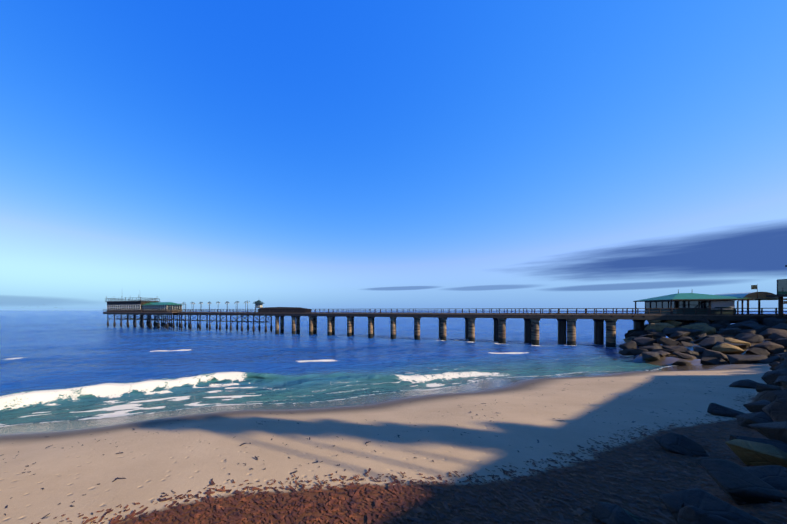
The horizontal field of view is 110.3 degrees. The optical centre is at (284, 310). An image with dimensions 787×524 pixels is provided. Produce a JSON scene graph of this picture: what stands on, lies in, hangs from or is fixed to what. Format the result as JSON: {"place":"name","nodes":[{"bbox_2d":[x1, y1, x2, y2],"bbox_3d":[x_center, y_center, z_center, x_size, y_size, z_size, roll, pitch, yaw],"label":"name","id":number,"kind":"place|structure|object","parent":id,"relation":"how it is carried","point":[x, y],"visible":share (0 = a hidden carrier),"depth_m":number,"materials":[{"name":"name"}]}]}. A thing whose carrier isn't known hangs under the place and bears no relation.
{"place":"outdoors","nodes":[
{"label":"outdoors","id":0,"kind":"place"},
{"bbox_2d":[0,322,786,523],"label":"beach ground","id":1,"kind":"structure","parent":0,"point":[150,466],"depth_m":7.59,"materials":[{"name":"beige sand"}]},
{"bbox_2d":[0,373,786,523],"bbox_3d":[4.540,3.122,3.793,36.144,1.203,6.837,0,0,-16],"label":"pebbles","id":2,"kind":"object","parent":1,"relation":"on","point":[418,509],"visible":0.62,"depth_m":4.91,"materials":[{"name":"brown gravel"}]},
{"bbox_2d":[592,352,786,523],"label":"revetment rocks","id":3,"kind":"object","parent":1,"relation":"on","point":[762,478],"visible":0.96,"depth_m":4.57,"materials":[{"name":"grey stone"}]},
{"bbox_2d":[612,313,786,365],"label":"groyne rocks","id":4,"kind":"object","parent":1,"relation":"on","point":[747,333],"visible":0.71,"depth_m":31.55,"materials":[{"name":"grey stone"}]},
{"bbox_2d":[766,265,786,318],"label":"tug restaurant on stilts","id":5,"kind":"object","parent":1,"relation":"on","point":[781,289],"visible":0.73,"depth_m":34.10,"materials":[{"name":"glass"}]},
{"bbox_2d":[0,310,786,426],"bbox_3d":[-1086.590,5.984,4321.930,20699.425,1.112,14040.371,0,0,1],"label":"sea water","id":6,"kind":"structure","parent":0,"point":[65,365],"depth_m":31.53,"materials":[{"name":"blue liquid"}]},
{"bbox_2d":[107,314,272,332],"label":"pier pilings","id":7,"kind":"object","parent":6,"relation":"in","point":[157,323],"visible":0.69,"depth_m":83.89,"materials":[{"name":"brown wood"}]},
{"bbox_2d":[275,316,710,347],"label":"pier pillars","id":8,"kind":"structure","parent":6,"relation":"in","point":[531,331],"depth_m":48.77,"materials":[{"name":"grey concrete"}]},
{"bbox_2d":[103,307,786,320],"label":"pier deck and rails","id":9,"kind":"structure","parent":8,"relation":"on","point":[282,311],"depth_m":47.49,"materials":[{"name":"brown wood"}]},
{"bbox_2d":[105,296,185,311],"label":"pier building","id":10,"kind":"structure","parent":9,"relation":"on","point":[130,304],"depth_m":89.14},
{"bbox_2d":[182,301,255,312],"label":"lamp posts","id":11,"kind":"object","parent":9,"relation":"on","point":[209,303],"visible":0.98,"depth_m":76.77,"materials":[{"name":"black metal"}]},
{"bbox_2d":[253,300,264,308],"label":"pier lookout kiosk","id":12,"kind":"object","parent":9,"relation":"on","point":[259,304],"visible":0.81,"depth_m":71.97,"materials":[{"name":"white"}]},
{"bbox_2d":[633,285,786,314],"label":"pavilion building","id":13,"kind":"structure","parent":9,"relation":"on","point":[691,300],"depth_m":38.98,"materials":[{"name":"green metal"}]},
{"bbox_2d":[0,0,786,310],"label":"sky","id":14,"kind":"structure","parent":0,"point":[309,154],"materials":[{"name":"blue"}]}
]}

